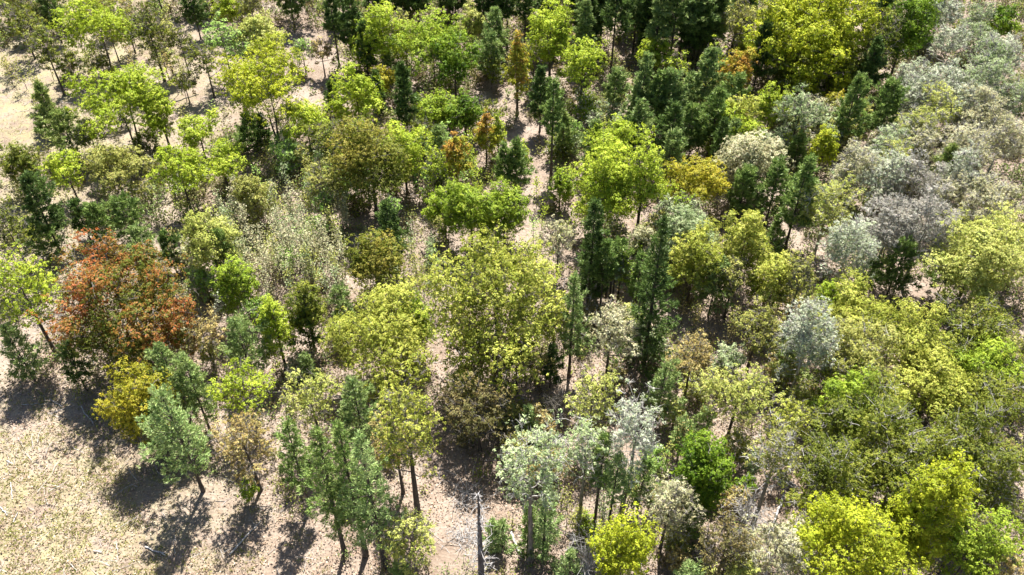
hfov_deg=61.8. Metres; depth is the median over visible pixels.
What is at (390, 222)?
pine tree
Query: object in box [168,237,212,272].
shrub
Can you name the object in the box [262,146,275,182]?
sapling
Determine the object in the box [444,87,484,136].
broadleaf tree
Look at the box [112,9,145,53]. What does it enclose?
sparse tree
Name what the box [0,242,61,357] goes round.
sparse tree
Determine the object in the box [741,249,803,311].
broadleaf tree
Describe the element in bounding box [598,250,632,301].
sparse tree
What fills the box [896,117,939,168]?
pale tree
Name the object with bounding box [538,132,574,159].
shrub
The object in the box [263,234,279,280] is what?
sapling
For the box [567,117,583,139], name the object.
sparse tree
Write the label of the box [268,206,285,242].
sapling
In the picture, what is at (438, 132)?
young pine
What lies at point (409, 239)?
sapling
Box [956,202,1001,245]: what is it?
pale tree
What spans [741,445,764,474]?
shrub
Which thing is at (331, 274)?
sapling
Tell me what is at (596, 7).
pine tree
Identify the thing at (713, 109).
pine tree
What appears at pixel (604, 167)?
broadleaf tree
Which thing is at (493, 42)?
pine tree
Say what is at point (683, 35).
pine tree
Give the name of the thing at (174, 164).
broadleaf tree
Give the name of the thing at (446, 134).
sparse tree
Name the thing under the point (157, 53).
sparse tree
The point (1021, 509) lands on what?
sparse tree
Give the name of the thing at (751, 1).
pine tree
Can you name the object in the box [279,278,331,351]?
broadleaf tree
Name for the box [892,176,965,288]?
pale tree
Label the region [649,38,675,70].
broadleaf tree
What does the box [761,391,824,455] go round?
sparse tree
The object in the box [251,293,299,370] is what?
narrow tree
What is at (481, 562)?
dead tree
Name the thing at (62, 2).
sparse tree
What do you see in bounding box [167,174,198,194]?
shrub
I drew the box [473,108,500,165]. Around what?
narrow tree
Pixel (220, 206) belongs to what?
sapling
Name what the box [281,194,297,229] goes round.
sapling
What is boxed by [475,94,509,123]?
sparse tree
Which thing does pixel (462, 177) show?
sapling
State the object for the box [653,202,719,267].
broadleaf tree
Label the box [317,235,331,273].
sapling
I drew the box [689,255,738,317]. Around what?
pine tree
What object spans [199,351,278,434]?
broadleaf tree
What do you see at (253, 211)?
sapling
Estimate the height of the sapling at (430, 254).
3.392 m
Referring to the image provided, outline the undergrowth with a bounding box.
[0,0,1023,574]
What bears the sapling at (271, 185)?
on the ground at (212, 482)
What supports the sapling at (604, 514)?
on the ground at (212, 482)
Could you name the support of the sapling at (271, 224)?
on the ground at (212, 482)
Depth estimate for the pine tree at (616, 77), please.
90.71 m
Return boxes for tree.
[0,0,47,59]
[0,140,43,194]
[0,195,36,280]
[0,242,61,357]
[0,321,50,381]
[3,0,34,35]
[15,215,69,263]
[17,169,69,249]
[20,25,66,95]
[21,227,201,384]
[32,147,88,198]
[33,105,96,156]
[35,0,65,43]
[45,0,144,73]
[48,0,73,9]
[54,338,98,391]
[60,60,173,154]
[65,196,96,238]
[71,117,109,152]
[71,144,152,200]
[74,200,118,245]
[89,0,123,13]
[91,355,183,453]
[95,19,122,62]
[99,189,147,242]
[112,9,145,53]
[123,220,162,270]
[126,0,168,81]
[134,382,211,492]
[139,86,175,146]
[140,15,178,75]
[140,340,199,422]
[140,395,175,453]
[142,143,205,209]
[148,42,182,82]
[157,114,175,142]
[157,227,190,273]
[165,25,195,74]
[165,350,219,430]
[167,69,199,103]
[175,105,220,157]
[178,203,242,280]
[179,0,209,38]
[181,308,227,367]
[182,35,226,97]
[189,136,250,194]
[199,10,240,68]
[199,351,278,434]
[205,408,276,491]
[207,227,242,268]
[207,253,261,320]
[208,0,250,26]
[209,31,318,141]
[210,291,237,317]
[217,306,274,377]
[222,29,257,77]
[230,7,291,76]
[231,173,276,227]
[234,0,271,16]
[241,0,261,17]
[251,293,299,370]
[272,414,317,506]
[273,0,308,29]
[275,365,344,443]
[279,98,331,148]
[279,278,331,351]
[283,305,325,348]
[288,38,315,72]
[296,424,352,556]
[300,114,342,166]
[303,158,343,220]
[307,36,337,76]
[309,184,335,228]
[310,118,344,147]
[318,272,436,404]
[319,417,377,558]
[321,61,386,127]
[321,136,353,155]
[322,0,346,66]
[323,114,412,218]
[326,281,355,328]
[330,374,382,456]
[333,0,363,67]
[335,428,408,569]
[340,167,368,200]
[340,225,409,301]
[345,114,378,138]
[345,161,383,207]
[346,0,412,71]
[353,18,378,78]
[360,0,385,12]
[366,403,427,494]
[368,353,446,520]
[369,63,395,99]
[370,68,388,115]
[373,197,409,254]
[375,507,436,574]
[376,190,402,223]
[378,118,431,194]
[385,4,475,84]
[386,5,421,61]
[388,0,412,17]
[390,60,421,131]
[392,287,438,347]
[398,114,434,152]
[405,0,430,25]
[408,168,431,195]
[409,0,434,24]
[411,86,451,130]
[418,125,434,158]
[418,219,565,398]
[421,145,449,184]
[421,182,459,238]
[426,29,482,98]
[430,91,455,122]
[430,171,454,196]
[433,91,459,130]
[433,370,519,451]
[436,0,456,26]
[438,121,453,141]
[439,179,504,247]
[441,131,473,181]
[443,304,553,382]
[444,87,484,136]
[446,0,466,25]
[454,98,478,138]
[457,0,487,53]
[465,490,499,574]
[470,0,492,39]
[470,28,504,85]
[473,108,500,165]
[474,5,510,56]
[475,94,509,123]
[475,175,532,246]
[484,0,511,24]
[490,110,506,151]
[491,140,520,187]
[493,0,515,49]
[493,408,573,563]
[495,331,540,393]
[499,135,538,195]
[500,28,531,114]
[513,0,537,49]
[513,138,532,175]
[517,49,533,68]
[524,37,543,75]
[525,0,575,81]
[527,64,552,131]
[533,0,555,36]
[536,293,576,362]
[538,75,565,179]
[538,214,577,271]
[538,342,565,388]
[544,166,576,207]
[555,270,596,377]
[555,413,627,509]
[561,0,575,32]
[561,34,610,120]
[562,129,645,227]
[563,363,621,445]
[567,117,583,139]
[568,31,580,43]
[569,0,597,53]
[569,0,602,35]
[573,0,605,31]
[573,197,611,303]
[575,0,604,43]
[576,0,609,30]
[577,117,607,171]
[580,237,622,306]
[580,294,643,376]
[582,35,607,69]
[583,110,603,128]
[583,113,641,168]
[584,430,614,523]
[584,501,663,574]
[597,375,665,518]
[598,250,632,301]
[599,0,615,39]
[599,0,638,72]
[601,65,632,108]
[602,215,628,240]
[602,450,635,523]
[606,235,635,303]
[609,247,632,301]
[621,84,649,116]
[621,122,678,240]
[622,115,639,163]
[623,1,642,51]
[624,249,651,302]
[625,222,655,281]
[626,232,656,267]
[626,452,662,512]
[629,96,655,158]
[630,51,660,109]
[631,0,659,39]
[634,37,660,79]
[636,0,659,48]
[636,469,708,553]
[640,357,687,423]
[643,0,677,48]
[644,67,670,135]
[644,207,667,242]
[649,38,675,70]
[649,98,688,158]
[649,192,683,221]
[650,66,689,135]
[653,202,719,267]
[655,49,690,80]
[657,0,690,65]
[657,127,688,177]
[658,80,688,124]
[660,216,729,306]
[662,152,731,205]
[665,328,715,399]
[669,0,685,53]
[669,426,736,529]
[670,412,698,458]
[671,189,696,215]
[675,0,705,61]
[675,0,719,65]
[678,0,714,63]
[681,101,709,151]
[682,68,707,106]
[685,199,707,232]
[688,405,717,437]
[688,509,762,574]
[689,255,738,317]
[691,0,723,65]
[694,46,727,113]
[694,361,791,438]
[697,34,729,68]
[698,85,730,155]
[701,549,763,574]
[704,101,768,169]
[706,225,723,253]
[707,89,735,138]
[708,0,732,44]
[709,116,735,169]
[711,0,733,42]
[711,46,759,94]
[712,129,795,205]
[714,254,748,319]
[716,208,774,293]
[717,0,760,67]
[717,117,742,170]
[718,69,753,113]
[725,91,765,131]
[725,162,766,224]
[729,0,757,46]
[730,219,771,269]
[731,145,764,189]
[733,33,754,51]
[733,293,786,371]
[737,510,821,574]
[738,0,758,31]
[738,0,885,100]
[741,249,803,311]
[741,406,807,529]
[750,18,779,91]
[751,154,797,228]
[752,81,794,130]
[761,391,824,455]
[764,484,929,574]
[769,81,826,137]
[772,50,812,84]
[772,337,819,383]
[773,295,844,399]
[775,427,891,552]
[777,249,820,328]
[778,152,830,249]
[781,131,794,152]
[790,160,819,194]
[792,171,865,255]
[804,395,862,471]
[806,122,840,175]
[806,360,880,452]
[807,101,836,127]
[807,278,856,317]
[809,266,898,357]
[811,312,909,399]
[811,350,857,403]
[816,212,880,284]
[821,337,873,380]
[822,38,868,91]
[822,88,846,116]
[822,367,940,495]
[827,137,884,206]
[829,67,859,95]
[831,71,875,154]
[851,430,936,527]
[852,35,890,97]
[854,146,916,216]
[854,254,887,295]
[856,186,924,281]
[858,0,911,94]
[861,75,910,132]
[866,0,894,34]
[867,115,914,180]
[870,385,912,443]
[873,137,913,195]
[874,0,943,78]
[875,313,908,364]
[877,473,958,574]
[878,234,924,299]
[878,295,960,380]
[882,342,981,427]
[886,148,948,216]
[889,447,985,569]
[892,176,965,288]
[893,55,933,107]
[895,102,950,159]
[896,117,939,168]
[899,70,935,127]
[910,79,964,135]
[911,142,959,202]
[912,392,1019,488]
[916,289,1023,370]
[917,209,1023,322]
[918,0,965,52]
[919,57,971,108]
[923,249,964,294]
[926,117,997,179]
[927,21,971,75]
[928,168,978,225]
[933,499,1023,574]
[934,78,997,133]
[936,203,973,243]
[936,408,989,447]
[936,502,997,573]
[938,139,983,211]
[944,301,991,355]
[946,332,1023,407]
[947,46,1020,125]
[950,82,1009,154]
[955,361,1023,440]
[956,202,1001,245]
[957,0,997,48]
[957,22,997,62]
[960,169,1023,248]
[961,427,1020,474]
[962,442,1023,531]
[965,296,1022,344]
[967,31,1016,100]
[969,200,1023,296]
[970,110,1023,176]
[979,30,1023,84]
[983,2,1021,47]
[983,549,1023,574]
[989,361,1023,395]
[994,75,1023,123]
[997,429,1023,481]
[1002,326,1023,361]
[1007,500,1023,554]
[1009,366,1023,424]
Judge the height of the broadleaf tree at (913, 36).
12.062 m
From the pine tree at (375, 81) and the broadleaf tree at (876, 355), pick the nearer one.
the broadleaf tree at (876, 355)
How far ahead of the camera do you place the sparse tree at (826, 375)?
60.05 m
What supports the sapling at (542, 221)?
on the ground at (212, 482)
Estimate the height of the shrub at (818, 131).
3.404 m
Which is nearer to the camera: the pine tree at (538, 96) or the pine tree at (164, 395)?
the pine tree at (164, 395)
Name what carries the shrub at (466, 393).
on the ground at (212, 482)
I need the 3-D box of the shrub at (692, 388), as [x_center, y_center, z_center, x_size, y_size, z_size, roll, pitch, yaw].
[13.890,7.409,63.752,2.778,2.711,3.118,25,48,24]
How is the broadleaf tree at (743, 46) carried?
on the ground at (212, 482)
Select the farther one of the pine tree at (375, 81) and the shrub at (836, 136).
the pine tree at (375, 81)
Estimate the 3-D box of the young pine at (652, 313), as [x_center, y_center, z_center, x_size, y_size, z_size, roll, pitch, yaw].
[10.180,0.795,61.895,4.802,14.914,4.738,28,50,26]
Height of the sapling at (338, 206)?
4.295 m
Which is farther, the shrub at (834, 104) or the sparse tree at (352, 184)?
the shrub at (834, 104)
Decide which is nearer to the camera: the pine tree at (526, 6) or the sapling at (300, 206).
the sapling at (300, 206)
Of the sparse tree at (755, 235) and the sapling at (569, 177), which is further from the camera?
the sapling at (569, 177)
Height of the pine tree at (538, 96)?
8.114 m
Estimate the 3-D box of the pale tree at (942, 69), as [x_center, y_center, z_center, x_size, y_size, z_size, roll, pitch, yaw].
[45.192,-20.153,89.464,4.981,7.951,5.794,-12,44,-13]
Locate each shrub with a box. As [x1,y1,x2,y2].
[54,48,84,79]
[84,46,114,79]
[85,142,113,155]
[103,103,131,127]
[125,178,154,204]
[129,129,161,154]
[139,153,165,177]
[165,269,206,304]
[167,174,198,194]
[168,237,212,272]
[183,265,208,298]
[190,165,208,183]
[195,262,224,303]
[196,338,220,369]
[235,478,259,503]
[242,292,271,317]
[245,196,270,222]
[266,128,296,155]
[273,246,300,270]
[274,142,300,176]
[278,136,308,173]
[280,344,319,378]
[289,141,313,172]
[291,211,330,241]
[305,142,332,169]
[331,329,355,356]
[334,178,370,204]
[369,425,385,463]
[451,365,482,398]
[451,415,480,446]
[481,55,504,91]
[487,394,526,429]
[497,429,533,477]
[498,417,529,445]
[512,409,561,440]
[516,396,547,434]
[522,450,551,488]
[532,349,558,382]
[533,457,560,482]
[537,380,579,423]
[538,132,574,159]
[550,454,565,477]
[561,511,605,574]
[566,85,600,114]
[568,504,590,534]
[571,396,602,422]
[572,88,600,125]
[577,511,598,538]
[580,293,603,328]
[587,522,609,568]
[595,98,620,122]
[598,364,627,393]
[606,301,644,335]
[636,325,671,362]
[640,443,671,478]
[650,487,669,518]
[657,393,690,430]
[659,522,697,554]
[661,344,692,377]
[666,545,692,572]
[677,370,714,405]
[678,332,713,366]
[683,71,713,101]
[712,341,746,377]
[712,366,740,397]
[713,485,752,511]
[720,421,755,466]
[721,476,781,530]
[733,472,759,500]
[739,302,783,334]
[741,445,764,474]
[757,129,790,160]
[763,328,791,356]
[764,347,805,385]
[765,355,800,392]
[770,99,795,123]
[772,77,794,98]
[772,120,804,138]
[773,122,792,154]
[775,108,812,140]
[778,293,811,326]
[785,374,821,410]
[786,396,817,422]
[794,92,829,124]
[796,290,832,318]
[798,295,824,327]
[806,124,845,151]
[806,382,826,400]
[813,109,856,152]
[821,116,843,155]
[822,160,866,207]
[823,96,838,113]
[824,92,847,117]
[835,118,868,147]
[849,96,873,124]
[861,130,890,163]
[884,109,915,133]
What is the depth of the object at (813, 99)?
90.35 m
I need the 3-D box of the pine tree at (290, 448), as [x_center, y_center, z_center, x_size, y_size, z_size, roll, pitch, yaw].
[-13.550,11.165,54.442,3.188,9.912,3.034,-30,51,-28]
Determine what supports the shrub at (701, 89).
on the ground at (212, 482)
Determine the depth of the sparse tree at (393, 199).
74.28 m
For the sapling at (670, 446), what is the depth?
58.05 m
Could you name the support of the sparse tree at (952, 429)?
on the ground at (212, 482)
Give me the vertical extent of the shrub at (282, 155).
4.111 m
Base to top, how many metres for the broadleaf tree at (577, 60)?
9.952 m
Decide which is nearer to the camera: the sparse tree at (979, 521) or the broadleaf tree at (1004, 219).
the sparse tree at (979, 521)
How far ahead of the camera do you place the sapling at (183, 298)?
68.65 m
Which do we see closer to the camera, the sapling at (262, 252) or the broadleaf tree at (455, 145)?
the sapling at (262, 252)
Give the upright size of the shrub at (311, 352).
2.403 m
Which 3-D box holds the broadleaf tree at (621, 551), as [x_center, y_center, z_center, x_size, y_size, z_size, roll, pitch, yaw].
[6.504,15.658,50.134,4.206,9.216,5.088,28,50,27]
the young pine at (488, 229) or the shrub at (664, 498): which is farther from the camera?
the young pine at (488, 229)
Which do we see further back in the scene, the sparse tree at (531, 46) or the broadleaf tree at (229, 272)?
the sparse tree at (531, 46)
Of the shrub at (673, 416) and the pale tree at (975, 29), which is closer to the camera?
the shrub at (673, 416)
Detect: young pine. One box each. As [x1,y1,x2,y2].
[28,79,64,139]
[233,110,268,152]
[255,111,273,144]
[290,349,318,388]
[322,79,344,112]
[379,49,397,77]
[387,548,411,574]
[417,124,448,173]
[476,201,501,243]
[482,516,507,554]
[488,517,514,553]
[512,403,546,447]
[512,501,542,560]
[525,478,563,567]
[546,547,584,574]
[548,111,580,161]
[609,214,681,380]
[671,493,705,554]
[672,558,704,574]
[759,212,785,258]
[784,129,811,171]
[805,29,827,88]
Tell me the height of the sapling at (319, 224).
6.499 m
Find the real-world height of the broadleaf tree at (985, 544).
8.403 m
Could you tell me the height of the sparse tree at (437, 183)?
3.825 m
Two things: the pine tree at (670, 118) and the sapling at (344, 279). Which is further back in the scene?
the pine tree at (670, 118)
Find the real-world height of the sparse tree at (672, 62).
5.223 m
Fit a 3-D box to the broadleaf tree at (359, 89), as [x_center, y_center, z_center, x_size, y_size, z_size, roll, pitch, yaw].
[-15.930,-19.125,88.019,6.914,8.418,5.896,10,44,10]
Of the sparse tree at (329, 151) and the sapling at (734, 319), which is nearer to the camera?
the sapling at (734, 319)
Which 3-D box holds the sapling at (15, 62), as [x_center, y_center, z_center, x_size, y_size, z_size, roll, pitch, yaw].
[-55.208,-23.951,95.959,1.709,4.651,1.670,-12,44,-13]
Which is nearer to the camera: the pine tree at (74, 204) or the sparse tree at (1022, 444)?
the sparse tree at (1022, 444)
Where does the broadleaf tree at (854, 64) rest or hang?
on the ground at (212, 482)
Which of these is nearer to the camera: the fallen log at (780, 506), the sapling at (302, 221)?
the fallen log at (780, 506)
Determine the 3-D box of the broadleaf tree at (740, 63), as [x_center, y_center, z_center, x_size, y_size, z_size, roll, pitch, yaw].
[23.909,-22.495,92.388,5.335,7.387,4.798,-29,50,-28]
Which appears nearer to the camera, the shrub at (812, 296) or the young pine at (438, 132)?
the shrub at (812, 296)
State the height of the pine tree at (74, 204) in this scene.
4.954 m
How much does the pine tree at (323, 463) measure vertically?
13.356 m
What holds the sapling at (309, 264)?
on the ground at (212, 482)
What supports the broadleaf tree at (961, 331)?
on the ground at (212, 482)
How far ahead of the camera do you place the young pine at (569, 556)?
51.72 m
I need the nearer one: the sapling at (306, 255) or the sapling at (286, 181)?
the sapling at (306, 255)
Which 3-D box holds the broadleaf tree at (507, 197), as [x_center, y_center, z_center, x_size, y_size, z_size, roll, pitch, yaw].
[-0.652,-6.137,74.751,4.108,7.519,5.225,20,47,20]
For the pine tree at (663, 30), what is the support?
on the ground at (212, 482)
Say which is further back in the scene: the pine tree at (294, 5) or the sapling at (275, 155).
the pine tree at (294, 5)
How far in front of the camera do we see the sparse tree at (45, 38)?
92.12 m
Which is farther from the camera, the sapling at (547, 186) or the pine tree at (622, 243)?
the sapling at (547, 186)
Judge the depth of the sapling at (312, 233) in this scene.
73.54 m
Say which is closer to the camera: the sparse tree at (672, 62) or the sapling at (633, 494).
the sapling at (633, 494)
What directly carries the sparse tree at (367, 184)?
on the ground at (212, 482)
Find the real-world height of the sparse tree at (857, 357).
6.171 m
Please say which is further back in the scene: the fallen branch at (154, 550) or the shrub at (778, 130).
the shrub at (778, 130)
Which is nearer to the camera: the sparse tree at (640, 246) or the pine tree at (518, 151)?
the sparse tree at (640, 246)
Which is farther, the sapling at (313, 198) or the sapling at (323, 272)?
the sapling at (313, 198)
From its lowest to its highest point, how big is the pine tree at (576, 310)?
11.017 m
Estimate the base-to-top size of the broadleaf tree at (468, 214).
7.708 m
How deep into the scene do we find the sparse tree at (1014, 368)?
60.42 m
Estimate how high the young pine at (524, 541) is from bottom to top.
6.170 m
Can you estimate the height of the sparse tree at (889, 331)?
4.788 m
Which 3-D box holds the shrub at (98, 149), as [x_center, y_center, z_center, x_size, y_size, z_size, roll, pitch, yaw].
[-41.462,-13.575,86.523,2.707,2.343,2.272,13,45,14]
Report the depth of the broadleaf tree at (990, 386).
58.07 m
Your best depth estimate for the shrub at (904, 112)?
87.25 m
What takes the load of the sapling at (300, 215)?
on the ground at (212, 482)
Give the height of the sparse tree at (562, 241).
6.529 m
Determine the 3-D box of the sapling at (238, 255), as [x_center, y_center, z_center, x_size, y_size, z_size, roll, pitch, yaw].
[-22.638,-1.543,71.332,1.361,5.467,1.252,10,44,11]
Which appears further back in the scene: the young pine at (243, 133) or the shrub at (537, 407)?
the young pine at (243, 133)
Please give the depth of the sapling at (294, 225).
73.78 m
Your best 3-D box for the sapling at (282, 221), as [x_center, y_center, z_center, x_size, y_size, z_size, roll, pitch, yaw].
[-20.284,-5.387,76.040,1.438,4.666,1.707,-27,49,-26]
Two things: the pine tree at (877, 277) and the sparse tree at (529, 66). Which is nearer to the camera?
the pine tree at (877, 277)
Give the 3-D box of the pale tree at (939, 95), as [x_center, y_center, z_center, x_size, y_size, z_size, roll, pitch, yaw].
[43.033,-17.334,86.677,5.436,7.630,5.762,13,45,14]
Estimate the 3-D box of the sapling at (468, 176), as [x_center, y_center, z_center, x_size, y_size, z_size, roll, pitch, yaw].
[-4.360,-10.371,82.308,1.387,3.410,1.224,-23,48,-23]
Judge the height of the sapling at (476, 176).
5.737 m
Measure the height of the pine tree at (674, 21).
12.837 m
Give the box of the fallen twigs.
[0,4,1023,574]
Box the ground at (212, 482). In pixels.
[0,0,1023,574]
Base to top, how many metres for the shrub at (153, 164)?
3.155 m
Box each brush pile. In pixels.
[438,503,487,558]
[439,459,499,518]
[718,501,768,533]
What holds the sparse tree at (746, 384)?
on the ground at (212, 482)
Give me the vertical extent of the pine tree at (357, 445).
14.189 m
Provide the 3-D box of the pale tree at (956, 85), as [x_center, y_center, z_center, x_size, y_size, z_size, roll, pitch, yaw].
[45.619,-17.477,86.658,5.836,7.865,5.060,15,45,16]
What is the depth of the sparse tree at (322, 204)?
76.58 m
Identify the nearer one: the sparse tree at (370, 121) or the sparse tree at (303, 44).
the sparse tree at (370, 121)
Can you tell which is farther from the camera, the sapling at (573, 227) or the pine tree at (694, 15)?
the pine tree at (694, 15)
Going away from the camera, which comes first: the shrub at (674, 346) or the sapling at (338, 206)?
the shrub at (674, 346)
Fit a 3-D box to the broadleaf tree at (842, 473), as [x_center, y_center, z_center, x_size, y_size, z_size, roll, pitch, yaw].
[19.963,12.436,52.995,6.185,10.027,6.489,18,46,19]
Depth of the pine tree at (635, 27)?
101.55 m
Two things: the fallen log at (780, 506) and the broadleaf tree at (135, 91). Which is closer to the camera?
the fallen log at (780, 506)
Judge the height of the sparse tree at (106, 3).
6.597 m
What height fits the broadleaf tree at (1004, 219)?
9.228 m
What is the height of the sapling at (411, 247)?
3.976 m
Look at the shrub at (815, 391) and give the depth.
62.73 m
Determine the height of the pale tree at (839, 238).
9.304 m
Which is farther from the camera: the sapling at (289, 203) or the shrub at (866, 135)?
the shrub at (866, 135)
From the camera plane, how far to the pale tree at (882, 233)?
69.06 m
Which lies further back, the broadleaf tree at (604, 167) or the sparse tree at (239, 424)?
the broadleaf tree at (604, 167)
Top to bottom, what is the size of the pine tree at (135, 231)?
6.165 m
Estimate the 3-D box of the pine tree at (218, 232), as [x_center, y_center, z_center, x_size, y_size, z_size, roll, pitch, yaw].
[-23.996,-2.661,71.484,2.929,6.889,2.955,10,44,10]
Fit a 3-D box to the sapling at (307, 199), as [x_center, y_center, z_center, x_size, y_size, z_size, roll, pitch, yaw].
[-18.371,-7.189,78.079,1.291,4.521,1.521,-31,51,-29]
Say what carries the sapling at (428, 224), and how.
on the ground at (212, 482)
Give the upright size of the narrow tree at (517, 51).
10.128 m
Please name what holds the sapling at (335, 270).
on the ground at (212, 482)
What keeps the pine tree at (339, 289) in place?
on the ground at (212, 482)
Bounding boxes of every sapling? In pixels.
[1,51,14,83]
[1,56,15,78]
[10,56,27,89]
[27,67,40,87]
[29,92,38,114]
[40,53,55,79]
[62,53,74,71]
[80,47,101,93]
[86,59,98,94]
[88,38,103,75]
[119,0,135,46]
[119,39,134,69]
[147,60,162,86]
[157,0,170,28]
[157,50,178,94]
[176,60,188,100]
[178,284,190,314]
[189,296,206,316]
[200,302,216,325]
[206,188,234,223]
[211,189,237,227]
[220,202,235,244]
[224,190,238,226]
[226,183,245,228]
[226,198,240,228]
[228,221,245,260]
[231,201,257,241]
[233,237,249,266]
[233,247,245,269]
[234,208,254,250]
[236,231,248,267]
[238,202,249,240]
[242,246,262,297]
[243,225,264,275]
[246,193,263,229]
[250,161,261,182]
[251,159,262,176]
[251,233,269,271]
[251,253,270,290]
[253,229,269,259]
[254,223,268,250]
[256,193,272,231]
[256,235,272,269]
[257,263,274,302]
[258,243,276,287]
[260,248,275,287]
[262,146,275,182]
[263,228,280,269]
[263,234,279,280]
[265,177,276,206]
[266,180,281,227]
[266,210,286,249]
[266,213,287,243]
[266,231,284,288]
[268,139,282,182]
[268,186,287,222]
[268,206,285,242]
[270,251,285,283]
[271,207,294,248]
[275,207,288,245]
[275,225,290,282]
[278,162,289,195]
[279,215,292,246]
[280,260,293,290]
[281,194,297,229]
[282,236,297,278]
[282,263,298,290]
[283,184,299,224]
[284,189,295,231]
[284,217,301,269]
[285,211,304,254]
[289,232,306,282]
[291,189,310,238]
[291,215,305,244]
[293,199,307,222]
[293,221,310,251]
[295,244,314,284]
[295,258,317,286]
[297,214,309,246]
[297,250,316,290]
[298,235,313,290]
[298,245,315,283]
[299,172,313,207]
[300,147,313,173]
[300,187,312,214]
[300,242,318,284]
[302,213,318,243]
[302,229,323,282]
[304,232,321,263]
[305,215,317,253]
[307,248,320,273]
[309,183,318,212]
[309,215,323,257]
[312,147,324,169]
[314,253,331,308]
[314,265,328,291]
[315,132,326,168]
[315,214,329,270]
[316,215,331,259]
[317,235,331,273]
[321,231,338,283]
[322,181,337,223]
[322,203,334,239]
[323,149,333,196]
[324,246,341,278]
[324,258,339,298]
[326,242,337,270]
[329,211,341,257]
[329,249,340,282]
[329,257,345,294]
[331,227,347,258]
[333,193,342,224]
[333,226,347,272]
[335,241,348,278]
[336,190,350,228]
[337,264,352,299]
[338,201,350,232]
[339,191,353,229]
[405,218,418,269]
[407,235,418,273]
[408,247,422,295]
[408,260,420,290]
[409,275,425,306]
[414,254,427,297]
[416,166,431,207]
[421,247,436,264]
[423,218,435,242]
[424,231,438,267]
[424,241,437,279]
[426,133,434,164]
[431,159,443,182]
[434,215,447,257]
[458,170,469,200]
[460,148,473,176]
[463,165,472,188]
[464,128,477,165]
[469,163,481,188]
[470,149,480,185]
[526,213,540,242]
[532,174,542,205]
[535,199,548,230]
[543,177,552,195]
[557,446,573,486]
[558,483,576,525]
[565,162,575,206]
[568,92,581,119]
[570,209,580,233]
[571,130,581,160]
[593,500,613,528]
[594,488,618,519]
[597,92,606,118]
[600,113,609,128]
[616,102,626,124]
[619,476,640,508]
[620,477,640,514]
[628,480,643,514]
[644,480,661,516]
[655,436,679,468]
[673,422,694,462]
[676,291,694,317]
[688,301,704,328]
[689,303,704,335]
[722,318,736,344]
[724,301,744,345]
[727,305,743,330]
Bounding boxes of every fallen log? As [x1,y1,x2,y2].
[509,531,522,559]
[773,493,784,522]
[776,473,807,509]
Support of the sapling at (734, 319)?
on the ground at (212, 482)
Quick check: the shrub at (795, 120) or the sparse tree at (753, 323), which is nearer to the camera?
the sparse tree at (753, 323)
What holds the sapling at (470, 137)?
on the ground at (212, 482)
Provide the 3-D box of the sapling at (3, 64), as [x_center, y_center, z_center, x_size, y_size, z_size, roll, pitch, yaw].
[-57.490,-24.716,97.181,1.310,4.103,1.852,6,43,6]
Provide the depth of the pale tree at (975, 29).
98.06 m
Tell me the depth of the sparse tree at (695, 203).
73.79 m
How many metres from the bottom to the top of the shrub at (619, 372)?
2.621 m
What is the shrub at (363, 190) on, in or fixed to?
on the ground at (212, 482)
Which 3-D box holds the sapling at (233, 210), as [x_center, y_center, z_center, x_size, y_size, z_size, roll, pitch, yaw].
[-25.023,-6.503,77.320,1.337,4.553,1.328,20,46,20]
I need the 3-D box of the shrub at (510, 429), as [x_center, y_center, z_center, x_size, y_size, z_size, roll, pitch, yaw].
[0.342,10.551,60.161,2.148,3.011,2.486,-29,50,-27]
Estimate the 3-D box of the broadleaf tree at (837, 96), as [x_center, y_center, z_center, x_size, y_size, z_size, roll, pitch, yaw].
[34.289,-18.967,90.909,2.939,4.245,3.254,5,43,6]
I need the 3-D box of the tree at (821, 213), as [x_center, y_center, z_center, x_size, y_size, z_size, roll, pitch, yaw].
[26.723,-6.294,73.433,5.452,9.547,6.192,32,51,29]
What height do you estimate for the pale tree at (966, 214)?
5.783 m
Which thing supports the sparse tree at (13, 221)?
on the ground at (212, 482)
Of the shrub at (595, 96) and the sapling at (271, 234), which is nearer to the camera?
the sapling at (271, 234)
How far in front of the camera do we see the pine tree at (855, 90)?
84.24 m
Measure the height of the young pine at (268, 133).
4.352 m
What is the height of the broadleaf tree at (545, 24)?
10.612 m
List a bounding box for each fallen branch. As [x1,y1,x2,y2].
[145,546,165,555]
[229,520,260,554]
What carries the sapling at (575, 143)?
on the ground at (212, 482)
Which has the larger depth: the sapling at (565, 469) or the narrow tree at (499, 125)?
the narrow tree at (499, 125)
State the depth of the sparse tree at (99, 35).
99.63 m
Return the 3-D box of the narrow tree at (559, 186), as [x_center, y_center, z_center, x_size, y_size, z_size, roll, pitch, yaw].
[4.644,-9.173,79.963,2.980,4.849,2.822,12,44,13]
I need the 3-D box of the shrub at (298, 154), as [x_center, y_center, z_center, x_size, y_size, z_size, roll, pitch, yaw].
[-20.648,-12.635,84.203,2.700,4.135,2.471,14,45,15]
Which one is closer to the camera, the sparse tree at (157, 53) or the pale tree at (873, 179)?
the pale tree at (873, 179)
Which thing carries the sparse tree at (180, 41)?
on the ground at (212, 482)
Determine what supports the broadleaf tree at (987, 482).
on the ground at (212, 482)
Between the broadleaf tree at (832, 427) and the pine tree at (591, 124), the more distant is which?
the pine tree at (591, 124)
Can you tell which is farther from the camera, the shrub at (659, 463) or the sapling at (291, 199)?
the sapling at (291, 199)
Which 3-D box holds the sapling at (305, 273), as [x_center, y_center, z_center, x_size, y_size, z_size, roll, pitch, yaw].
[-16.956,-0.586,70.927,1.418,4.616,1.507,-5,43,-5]

